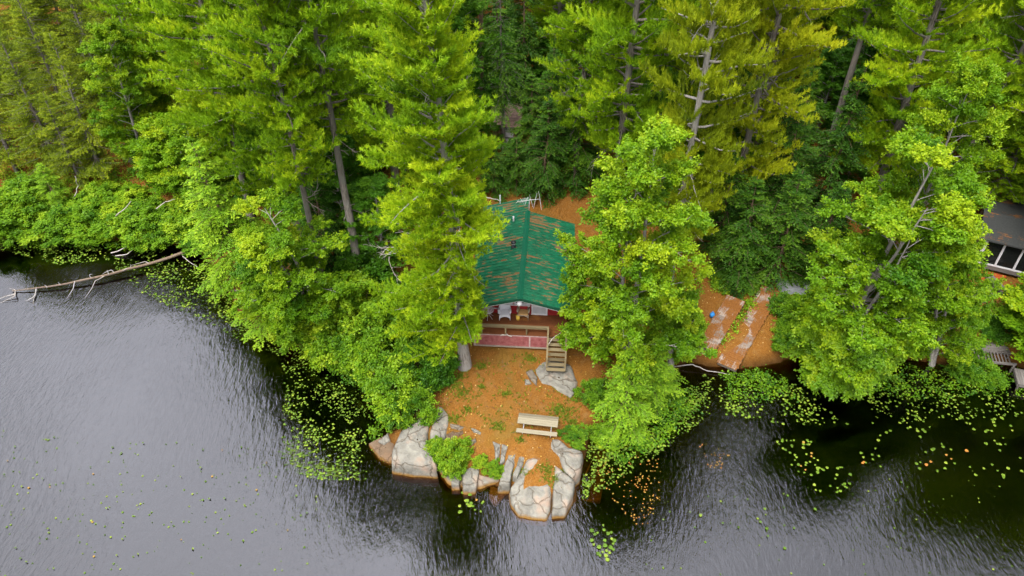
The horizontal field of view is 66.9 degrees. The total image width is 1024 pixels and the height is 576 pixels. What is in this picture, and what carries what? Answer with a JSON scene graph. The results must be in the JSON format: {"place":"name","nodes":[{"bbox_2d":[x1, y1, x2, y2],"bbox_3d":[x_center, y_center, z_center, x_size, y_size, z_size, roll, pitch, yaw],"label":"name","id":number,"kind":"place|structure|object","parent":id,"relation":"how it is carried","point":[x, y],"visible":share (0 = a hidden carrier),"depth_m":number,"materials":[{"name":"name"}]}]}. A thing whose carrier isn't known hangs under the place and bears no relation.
{"place":"outdoors","nodes":[
{"label":"outdoors","id":0,"kind":"place"},
{"bbox_2d":[0,0,1023,575],"bbox_3d":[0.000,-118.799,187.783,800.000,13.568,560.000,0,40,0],"label":"ground","id":1,"kind":"structure","parent":0,"point":[116,364],"depth_m":45.64,"materials":[{"name":"brown soil"}]},
{"bbox_2d":[0,85,42,173],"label":"spruce tree","id":2,"kind":"object","parent":1,"relation":"on","point":[8,151],"visible":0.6,"depth_m":61.17,"materials":[{"name":"green plant"}]},
{"bbox_2d":[0,188,42,246],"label":"shrub","id":3,"kind":"object","parent":1,"relation":"on","point":[8,231],"visible":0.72,"depth_m":57.86,"materials":[{"name":"green plant"}]},
{"bbox_2d":[0,168,55,226],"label":"shrub","id":4,"kind":"object","parent":1,"relation":"on","point":[24,183],"visible":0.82,"depth_m":59.06,"materials":[{"name":"green plant"}]},
{"bbox_2d":[0,0,77,94],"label":"spruce tree","id":5,"kind":"object","parent":1,"relation":"on","point":[33,5],"visible":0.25,"depth_m":66.65,"materials":[{"name":"green plant"}]},
{"bbox_2d":[12,205,66,245],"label":"shrub","id":6,"kind":"object","parent":1,"relation":"on","point":[29,233],"visible":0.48,"depth_m":58.31,"materials":[{"name":"green plant"}]},
{"bbox_2d":[0,22,88,177],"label":"spruce tree","id":7,"kind":"object","parent":1,"relation":"on","point":[22,115],"visible":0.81,"depth_m":59.05,"materials":[{"name":"green plant"}]},
{"bbox_2d":[6,0,99,140],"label":"spruce tree","id":8,"kind":"object","parent":1,"relation":"on","point":[53,74],"visible":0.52,"depth_m":60.69,"materials":[{"name":"green plant"}]},
{"bbox_2d":[34,163,71,208],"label":"hemlock tree","id":9,"kind":"object","parent":1,"relation":"on","point":[51,197],"visible":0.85,"depth_m":59.42,"materials":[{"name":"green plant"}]},
{"bbox_2d":[31,199,102,247],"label":"shrub","id":10,"kind":"object","parent":1,"relation":"on","point":[56,229],"visible":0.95,"depth_m":58.05,"materials":[{"name":"green plant"}]},
{"bbox_2d":[36,91,102,188],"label":"spruce tree","id":11,"kind":"object","parent":1,"relation":"on","point":[65,165],"visible":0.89,"depth_m":59.86,"materials":[{"name":"green plant"}]},
{"bbox_2d":[42,30,120,179],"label":"spruce tree","id":12,"kind":"object","parent":1,"relation":"on","point":[94,152],"visible":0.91,"depth_m":58.93,"materials":[{"name":"green plant"}]},
{"bbox_2d":[55,0,120,123],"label":"spruce tree","id":13,"kind":"object","parent":1,"relation":"on","point":[81,22],"visible":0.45,"depth_m":62.40,"materials":[{"name":"green plant"}]},
{"bbox_2d":[62,178,120,216],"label":"shrub","id":14,"kind":"object","parent":1,"relation":"on","point":[88,195],"visible":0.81,"depth_m":59.96,"materials":[{"name":"green plant"}]},
{"bbox_2d":[67,215,136,247],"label":"shrub","id":15,"kind":"object","parent":1,"relation":"on","point":[92,233],"visible":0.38,"depth_m":57.88,"materials":[{"name":"green plant"}]},
{"bbox_2d":[76,17,163,164],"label":"maple tree","id":16,"kind":"object","parent":1,"relation":"on","point":[106,32],"visible":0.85,"depth_m":57.43,"materials":[{"name":"green plant"}]},
{"bbox_2d":[91,195,168,253],"bbox_3d":[-28.664,-5.127,58.739,6.017,2.316,6.216,0,40,0],"label":"shrub","id":17,"kind":"object","parent":1,"relation":"on","point":[129,231],"visible":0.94,"depth_m":57.79,"materials":[{"name":"green plant"}]},
{"bbox_2d":[96,181,163,223],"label":"shrub","id":18,"kind":"object","parent":1,"relation":"on","point":[121,199],"visible":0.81,"depth_m":59.79,"materials":[{"name":"green plant"}]},
{"bbox_2d":[83,0,208,107],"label":"pine tree","id":19,"kind":"object","parent":1,"relation":"on","point":[147,18],"visible":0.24,"depth_m":57.32,"materials":[{"name":"green plant"}]},
{"bbox_2d":[106,56,188,137],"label":"maple tree","id":20,"kind":"object","parent":1,"relation":"on","point":[161,102],"visible":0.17,"depth_m":61.83,"materials":[{"name":"green plant"}]},
{"bbox_2d":[124,110,192,197],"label":"maple tree","id":21,"kind":"object","parent":1,"relation":"on","point":[148,159],"visible":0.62,"depth_m":57.46,"materials":[{"name":"green plant"}]},
{"bbox_2d":[157,191,224,241],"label":"shrub","id":22,"kind":"object","parent":1,"relation":"on","point":[177,215],"visible":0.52,"depth_m":57.68,"materials":[{"name":"green plant"}]},
{"bbox_2d":[155,120,234,205],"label":"maple tree","id":23,"kind":"object","parent":1,"relation":"on","point":[174,150],"visible":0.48,"depth_m":56.49,"materials":[{"name":"green plant"}]},
{"bbox_2d":[125,0,277,221],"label":"pine tree","id":24,"kind":"object","parent":1,"relation":"on","point":[178,33],"visible":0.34,"depth_m":48.76,"materials":[{"name":"green plant"}]},
{"bbox_2d":[180,141,268,303],"bbox_3d":[-19.004,-4.597,51.479,7.210,11.531,6.492,-4,40,4],"label":"maple tree","id":25,"kind":"object","parent":1,"relation":"on","point":[212,233],"visible":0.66,"depth_m":50.38,"materials":[{"name":"green plant"}]},
{"bbox_2d":[179,0,333,235],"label":"pine tree","id":26,"kind":"object","parent":1,"relation":"on","point":[221,8],"visible":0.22,"depth_m":47.68,"materials":[{"name":"green plant"}]},
{"bbox_2d":[231,243,296,351],"bbox_3d":[-15.508,-0.449,49.204,5.398,7.361,4.861,-27,47,-28],"label":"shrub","id":27,"kind":"object","parent":1,"relation":"on","point":[262,330],"visible":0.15,"depth_m":49.91,"materials":[{"name":"green plant"}]},
{"bbox_2d":[196,0,340,272],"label":"pine tree","id":28,"kind":"object","parent":1,"relation":"on","point":[257,73],"visible":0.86,"depth_m":41.30,"materials":[{"name":"green plant"}]},
{"bbox_2d":[214,186,362,334],"bbox_3d":[-13.936,-1.005,47.089,9.359,10.912,7.332,-7,46,6],"label":"maple tree","id":29,"kind":"object","parent":1,"relation":"on","point":[284,246],"visible":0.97,"depth_m":45.96,"materials":[{"name":"green plant"}]},
{"bbox_2d":[263,310,317,354],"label":"shrub","id":30,"kind":"object","parent":1,"relation":"on","point":[285,340],"visible":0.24,"depth_m":48.51,"materials":[{"name":"green plant"}]},
{"bbox_2d":[243,0,387,269],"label":"pine tree","id":31,"kind":"object","parent":1,"relation":"on","point":[318,15],"visible":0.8,"depth_m":41.38,"materials":[{"name":"green plant"}]},
{"bbox_2d":[290,316,343,371],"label":"shrub","id":32,"kind":"object","parent":1,"relation":"on","point":[317,361],"visible":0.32,"depth_m":48.44,"materials":[{"name":"green plant"}]},
{"bbox_2d":[288,163,347,273],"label":"hemlock tree","id":33,"kind":"object","parent":1,"relation":"on","point":[330,212],"visible":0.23,"depth_m":50.53,"materials":[{"name":"green plant"}]},
{"bbox_2d":[297,129,377,253],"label":"broadleaf tree","id":34,"kind":"object","parent":1,"relation":"on","point":[351,162],"visible":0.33,"depth_m":50.57,"materials":[{"name":"green plant"}]},
{"bbox_2d":[306,319,389,375],"bbox_3d":[-10.285,3.437,48.925,5.408,3.054,5.331,0,40,0],"label":"shrub","id":35,"kind":"object","parent":1,"relation":"on","point":[336,345],"visible":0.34,"depth_m":47.95,"materials":[{"name":"green plant"}]},
{"bbox_2d":[313,267,404,340],"bbox_3d":[-9.578,0.999,49.538,5.839,4.289,6.267,0,40,0],"label":"shrub","id":36,"kind":"object","parent":1,"relation":"on","point":[356,301],"visible":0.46,"depth_m":48.16,"materials":[{"name":"green plant"}]},
{"bbox_2d":[333,250,406,306],"bbox_3d":[-9.331,-0.860,51.280,5.553,4.067,5.852,0,40,0],"label":"shrub","id":37,"kind":"object","parent":1,"relation":"on","point":[377,269],"visible":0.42,"depth_m":50.30,"materials":[{"name":"green plant"}]},
{"bbox_2d":[333,172,415,279],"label":"broadleaf tree","id":38,"kind":"object","parent":1,"relation":"on","point":[360,189],"visible":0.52,"depth_m":49.42,"materials":[{"name":"green plant"}]},
{"bbox_2d":[318,0,445,229],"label":"pine tree","id":39,"kind":"object","parent":1,"relation":"on","point":[369,15],"visible":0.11,"depth_m":49.41,"materials":[{"name":"green plant"}]},
{"bbox_2d":[341,319,428,397],"bbox_3d":[-7.839,4.406,46.857,5.555,3.785,5.707,0,40,0],"label":"shrub","id":40,"kind":"object","parent":1,"relation":"on","point":[370,349],"visible":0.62,"depth_m":46.42,"materials":[{"name":"green plant"}]},
{"bbox_2d":[348,281,436,348],"bbox_3d":[-7.388,1.529,49.103,5.436,4.037,5.615,0,40,0],"label":"shrub","id":41,"kind":"object","parent":1,"relation":"on","point":[367,314],"visible":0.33,"depth_m":47.70,"materials":[{"name":"green plant"}]},
{"bbox_2d":[353,350,439,429],"bbox_3d":[-6.702,5.739,44.935,5.504,3.774,5.149,0,40,0],"label":"shrub","id":42,"kind":"object","parent":1,"relation":"on","point":[385,379],"visible":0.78,"depth_m":44.14,"materials":[{"name":"green plant"}]},
{"bbox_2d":[378,384,442,432],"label":"shrub","id":43,"kind":"object","parent":1,"relation":"on","point":[425,406],"visible":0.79,"depth_m":43.68,"materials":[{"name":"green plant"}]},
{"bbox_2d":[392,416,438,482],"bbox_3d":[-5.362,9.027,44.094,2.754,2.295,4.219,0,40,0],"label":"rock","id":44,"kind":"object","parent":1,"relation":"on","point":[412,462],"visible":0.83,"depth_m":42.66,"materials":[{"name":"stone"}]},
{"bbox_2d":[338,0,510,371],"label":"pine tree","id":45,"kind":"object","parent":1,"relation":"on","point":[426,55],"visible":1,"depth_m":36.78,"materials":[{"name":"green plant"}]},
{"bbox_2d":[392,335,461,394],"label":"shrub","id":46,"kind":"object","parent":1,"relation":"on","point":[443,374],"visible":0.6,"depth_m":45.22,"materials":[{"name":"green plant"}]},
{"bbox_2d":[426,434,475,480],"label":"shrub","id":47,"kind":"object","parent":1,"relation":"on","point":[458,450],"visible":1,"depth_m":41.99,"materials":[{"name":"green plant"}]},
{"bbox_2d":[446,0,514,103],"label":"broadleaf tree","id":48,"kind":"object","parent":1,"relation":"on","point":[469,10],"visible":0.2,"depth_m":57.56,"materials":[{"name":"green plant"}]},
{"bbox_2d":[477,144,511,202],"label":"hemlock tree","id":49,"kind":"object","parent":1,"relation":"on","point":[492,178],"visible":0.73,"depth_m":58.32,"materials":[{"name":"green plant"}]},
{"bbox_2d":[476,0,534,151],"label":"hemlock tree","id":50,"kind":"object","parent":1,"relation":"on","point":[501,86],"visible":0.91,"depth_m":58.91,"materials":[{"name":"green plant"}]},
{"bbox_2d":[476,31,539,111],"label":"broadleaf tree","id":51,"kind":"object","parent":1,"relation":"on","point":[514,35],"visible":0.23,"depth_m":64.24,"materials":[{"name":"green plant"}]},
{"bbox_2d":[0,116,1018,375],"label":"undergrowth","id":52,"kind":"object","parent":1,"relation":"on","point":[716,282],"visible":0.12,"depth_m":52.66,"materials":[{"name":"green plant"}]},
{"bbox_2d":[440,352,585,488],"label":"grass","id":53,"kind":"structure","parent":1,"relation":"on","point":[507,393],"depth_m":44.98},
{"bbox_2d":[497,136,533,196],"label":"hemlock tree","id":54,"kind":"object","parent":1,"relation":"on","point":[513,160],"visible":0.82,"depth_m":58.76,"materials":[{"name":"green plant"}]},
{"bbox_2d":[498,0,548,127],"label":"hemlock tree","id":55,"kind":"object","parent":1,"relation":"on","point":[529,44],"visible":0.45,"depth_m":62.73,"materials":[{"name":"green plant"}]},
{"bbox_2d":[473,195,574,371],"bbox_3d":[0.761,-0.720,49.793,6.447,4.432,12.545,3,40,3],"label":"cabin","id":56,"kind":"object","parent":1,"relation":"on","point":[522,264],"visible":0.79,"depth_m":47.86,"materials":[{"name":"green metal"}]},
{"bbox_2d":[505,73,545,161],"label":"hemlock tree","id":57,"kind":"object","parent":1,"relation":"on","point":[525,122],"visible":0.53,"depth_m":60.26,"materials":[{"name":"green plant"}]},
{"bbox_2d":[509,458,550,526],"bbox_3d":[1.046,11.079,41.838,2.482,2.094,3.599,0,40,0],"label":"rock","id":58,"kind":"object","parent":1,"relation":"on","point":[530,505],"visible":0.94,"depth_m":40.97,"materials":[{"name":"stone"}]},
{"bbox_2d":[516,413,558,437],"bbox_3d":[1.433,7.756,43.500,2.277,0.599,1.160,5,41,6],"label":"picnic table","id":59,"kind":"object","parent":1,"relation":"on","point":[538,420],"visible":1,"depth_m":43.32,"materials":[{"name":"brown wood"}]},
{"bbox_2d":[513,97,569,208],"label":"hemlock tree","id":60,"kind":"object","parent":1,"relation":"on","point":[552,171],"visible":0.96,"depth_m":57.41,"materials":[{"name":"green plant"}]},
{"bbox_2d":[528,45,575,171],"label":"hemlock tree","id":61,"kind":"object","parent":1,"relation":"on","point":[545,86],"visible":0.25,"depth_m":58.55,"materials":[{"name":"green plant"}]},
{"bbox_2d":[536,361,577,397],"bbox_3d":[2.802,5.723,47.072,3.084,1.668,2.369,19,44,21],"label":"rock","id":62,"kind":"object","parent":1,"relation":"on","point":[566,383],"visible":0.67,"depth_m":46.42,"materials":[{"name":"stone"}]},
{"bbox_2d":[515,0,606,54],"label":"pine tree","id":63,"kind":"object","parent":1,"relation":"on","point":[549,8],"visible":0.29,"depth_m":64.45,"materials":[{"name":"green plant"}]},
{"bbox_2d":[551,467,574,522],"bbox_3d":[2.754,11.197,41.741,1.466,2.039,2.890,0,40,0],"label":"rock","id":64,"kind":"object","parent":1,"relation":"on","point":[562,502],"visible":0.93,"depth_m":41.07,"materials":[{"name":"stone"}]},
{"bbox_2d":[551,439,582,486],"bbox_3d":[3.037,9.732,43.459,1.780,2.044,3.388,-22,45,-24],"label":"rock","id":65,"kind":"object","parent":1,"relation":"on","point":[571,460],"visible":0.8,"depth_m":42.49,"materials":[{"name":"stone"}]},
{"bbox_2d":[557,422,589,449],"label":"shrub","id":66,"kind":"object","parent":1,"relation":"on","point":[579,436],"visible":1,"depth_m":43.40,"materials":[{"name":"green plant"}]},
{"bbox_2d":[544,82,611,200],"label":"hemlock tree","id":67,"kind":"object","parent":1,"relation":"on","point":[587,156],"visible":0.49,"depth_m":58.71,"materials":[{"name":"green plant"}]},
{"bbox_2d":[531,0,641,184],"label":"pine tree","id":68,"kind":"object","parent":1,"relation":"on","point":[570,30],"visible":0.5,"depth_m":53.60,"materials":[{"name":"green plant"}]},
{"bbox_2d":[573,376,610,411],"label":"shrub","id":69,"kind":"object","parent":1,"relation":"on","point":[594,392],"visible":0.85,"depth_m":45.02,"materials":[{"name":"green plant"}]},
{"bbox_2d":[589,343,661,461],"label":"hemlock tree","id":70,"kind":"object","parent":1,"relation":"on","point":[635,384],"visible":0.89,"depth_m":43.78,"materials":[{"name":"green plant"}]},
{"bbox_2d":[553,114,719,376],"bbox_3d":[6.777,-1.479,42.257,8.351,18.029,9.641,-13,42,-15],"label":"maple tree","id":71,"kind":"object","parent":1,"relation":"on","point":[612,307],"visible":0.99,"depth_m":40.10,"materials":[{"name":"green plant"}]},
{"bbox_2d":[564,0,722,180],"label":"pine tree","id":72,"kind":"object","parent":1,"relation":"on","point":[609,32],"visible":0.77,"depth_m":48.84,"materials":[{"name":"green plant"}]},
{"bbox_2d":[633,337,686,416],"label":"hemlock tree","id":73,"kind":"object","parent":1,"relation":"on","point":[663,380],"visible":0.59,"depth_m":45.65,"materials":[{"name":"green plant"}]},
{"bbox_2d":[667,310,709,364],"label":"maple tree","id":74,"kind":"object","parent":1,"relation":"on","point":[694,323],"visible":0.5,"depth_m":46.18,"materials":[{"name":"green plant"}]},
{"bbox_2d":[639,0,777,280],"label":"pine tree","id":75,"kind":"object","parent":1,"relation":"on","point":[730,28],"visible":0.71,"depth_m":43.47,"materials":[{"name":"green plant"}]},
{"bbox_2d":[699,295,744,350],"bbox_3d":[13.567,2.328,50.242,1.328,0.326,4.736,24,56,26],"label":"dock section","id":76,"kind":"object","parent":1,"relation":"on","point":[724,318],"visible":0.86,"depth_m":50.18,"materials":[{"name":"brown wood"}]},
{"bbox_2d":[691,153,756,262],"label":"hemlock tree","id":77,"kind":"object","parent":1,"relation":"on","point":[727,218],"visible":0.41,"depth_m":51.75,"materials":[{"name":"green plant"}]},
{"bbox_2d":[706,176,783,299],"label":"hemlock tree","id":78,"kind":"object","parent":1,"relation":"on","point":[744,241],"visible":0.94,"depth_m":50.64,"materials":[{"name":"green plant"}]},
{"bbox_2d":[717,285,779,371],"bbox_3d":[15.419,2.535,50.284,1.375,0.266,7.180,24,58,25],"label":"dock section","id":79,"kind":"object","parent":1,"relation":"on","point":[732,359],"visible":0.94,"depth_m":50.07,"materials":[{"name":"brown wood"}]},
{"bbox_2d":[722,102,819,262],"bbox_3d":[18.263,-7.469,52.569,6.192,11.754,5.997,0,40,0],"label":"hemlock tree","id":80,"kind":"object","parent":1,"relation":"on","point":[774,184],"visible":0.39,"depth_m":51.44,"materials":[{"name":"green plant"}]},
{"bbox_2d":[697,0,857,209],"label":"pine tree","id":81,"kind":"object","parent":1,"relation":"on","point":[776,100],"visible":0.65,"depth_m":47.05,"materials":[{"name":"green plant"}]},
{"bbox_2d":[747,168,817,292],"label":"hemlock tree","id":82,"kind":"object","parent":1,"relation":"on","point":[799,220],"visible":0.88,"depth_m":50.38,"materials":[{"name":"green plant"}]},
{"bbox_2d":[766,289,809,328],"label":"shrub","id":83,"kind":"object","parent":1,"relation":"on","point":[788,303],"visible":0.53,"depth_m":50.09,"materials":[{"name":"green plant"}]},
{"bbox_2d":[770,320,807,357],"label":"shrub","id":84,"kind":"object","parent":1,"relation":"on","point":[781,338],"visible":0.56,"depth_m":48.92,"materials":[{"name":"green plant"}]},
{"bbox_2d":[756,66,829,217],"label":"hemlock tree","id":85,"kind":"object","parent":1,"relation":"on","point":[817,90],"visible":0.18,"depth_m":54.42,"materials":[{"name":"green plant"}]},
{"bbox_2d":[786,181,854,283],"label":"hemlock tree","id":86,"kind":"object","parent":1,"relation":"on","point":[810,247],"visible":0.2,"depth_m":49.81,"materials":[{"name":"green plant"}]},
{"bbox_2d":[795,44,863,141],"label":"broadleaf tree","id":87,"kind":"object","parent":1,"relation":"on","point":[835,60],"visible":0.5,"depth_m":60.81,"materials":[{"name":"green plant"}]},
{"bbox_2d":[785,66,874,235],"bbox_3d":[22.242,-8.970,53.120,5.530,13.195,6.296,0,40,0],"label":"hemlock tree","id":88,"kind":"object","parent":1,"relation":"on","point":[822,163],"visible":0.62,"depth_m":52.14,"materials":[{"name":"green plant"}]},
{"bbox_2d":[787,302,906,402],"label":"maple tree","id":89,"kind":"object","parent":1,"relation":"on","point":[816,368],"visible":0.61,"depth_m":45.60,"materials":[{"name":"green plant"}]},
{"bbox_2d":[813,0,889,81],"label":"pine tree","id":90,"kind":"object","parent":1,"relation":"on","point":[835,18],"visible":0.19,"depth_m":66.69,"materials":[{"name":"green plant"}]},
{"bbox_2d":[821,109,885,186],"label":"broadleaf tree","id":91,"kind":"object","parent":1,"relation":"on","point":[847,176],"visible":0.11,"depth_m":58.84,"materials":[{"name":"green plant"}]},
{"bbox_2d":[822,0,903,154],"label":"pine tree","id":92,"kind":"object","parent":1,"relation":"on","point":[882,17],"visible":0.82,"depth_m":54.59,"materials":[{"name":"green plant"}]},
{"bbox_2d":[791,124,995,389],"bbox_3d":[20.908,-1.201,43.906,10.426,17.148,11.441,2,45,-2],"label":"maple tree","id":93,"kind":"object","parent":1,"relation":"on","point":[850,262],"visible":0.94,"depth_m":42.07,"materials":[{"name":"green plant"}]},
{"bbox_2d":[827,0,1007,191],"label":"pine tree","id":94,"kind":"object","parent":1,"relation":"on","point":[898,73],"visible":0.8,"depth_m":48.52,"materials":[{"name":"green plant"}]},
{"bbox_2d":[858,52,1014,279],"bbox_3d":[24.618,-5.573,46.269,6.352,18.101,8.609,33,50,32],"label":"maple tree","id":95,"kind":"object","parent":1,"relation":"on","point":[970,80],"visible":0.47,"depth_m":42.49,"materials":[{"name":"green plant"}]},
{"bbox_2d":[887,195,1006,369],"bbox_3d":[25.257,0.303,45.759,7.188,12.716,5.936,29,48,29],"label":"maple tree","id":96,"kind":"object","parent":1,"relation":"on","point":[959,343],"visible":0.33,"depth_m":44.92,"materials":[{"name":"green plant"}]},
{"bbox_2d":[877,0,1016,102],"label":"pine tree","id":97,"kind":"object","parent":1,"relation":"on","point":[986,3],"visible":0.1,"depth_m":55.79,"materials":[{"name":"green plant"}]},
{"bbox_2d":[944,349,1009,392],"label":"shrub","id":98,"kind":"object","parent":1,"relation":"on","point":[974,369],"visible":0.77,"depth_m":47.86,"materials":[{"name":"green plant"}]},
{"bbox_2d":[937,0,1023,153],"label":"pine tree","id":99,"kind":"object","parent":1,"relation":"on","point":[1011,62],"visible":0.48,"depth_m":50.32,"materials":[{"name":"green plant"}]},
{"bbox_2d":[954,68,1023,219],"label":"pine tree","id":100,"kind":"object","parent":1,"relation":"on","point":[1004,184],"visible":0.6,"depth_m":53.59,"materials":[{"name":"green plant"}]},
{"bbox_2d":[980,313,1015,344],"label":"shrub","id":101,"kind":"object","parent":1,"relation":"on","point":[994,330],"visible":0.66,"depth_m":49.18,"materials":[{"name":"green plant"}]},
{"bbox_2d":[975,195,1023,277],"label":"porch building","id":102,"kind":"structure","parent":1,"relation":"on","point":[1004,220],"depth_m":52.33,"materials":[{"name":"grey"}]},
{"bbox_2d":[991,271,1023,362],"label":"maple tree","id":103,"kind":"object","parent":1,"relation":"on","point":[1012,311],"visible":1,"depth_m":47.63,"materials":[{"name":"green plant"}]},
{"bbox_3d":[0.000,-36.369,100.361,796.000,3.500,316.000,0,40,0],"label":"water","id":104,"kind":"structure","parent":0,"visible":0},
{"bbox_2d":[0,239,1023,574],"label":"lily pads","id":105,"kind":"object","parent":104,"relation":"on","point":[588,483],"visible":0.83,"depth_m":46.53,"materials":[{"name":"green plant"}]},
{"bbox_2d":[0,235,1023,465],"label":"water plants","id":106,"kind":"object","parent":104,"relation":"in","point":[669,415],"visible":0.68,"depth_m":47.33,"materials":[{"name":"green plant"}]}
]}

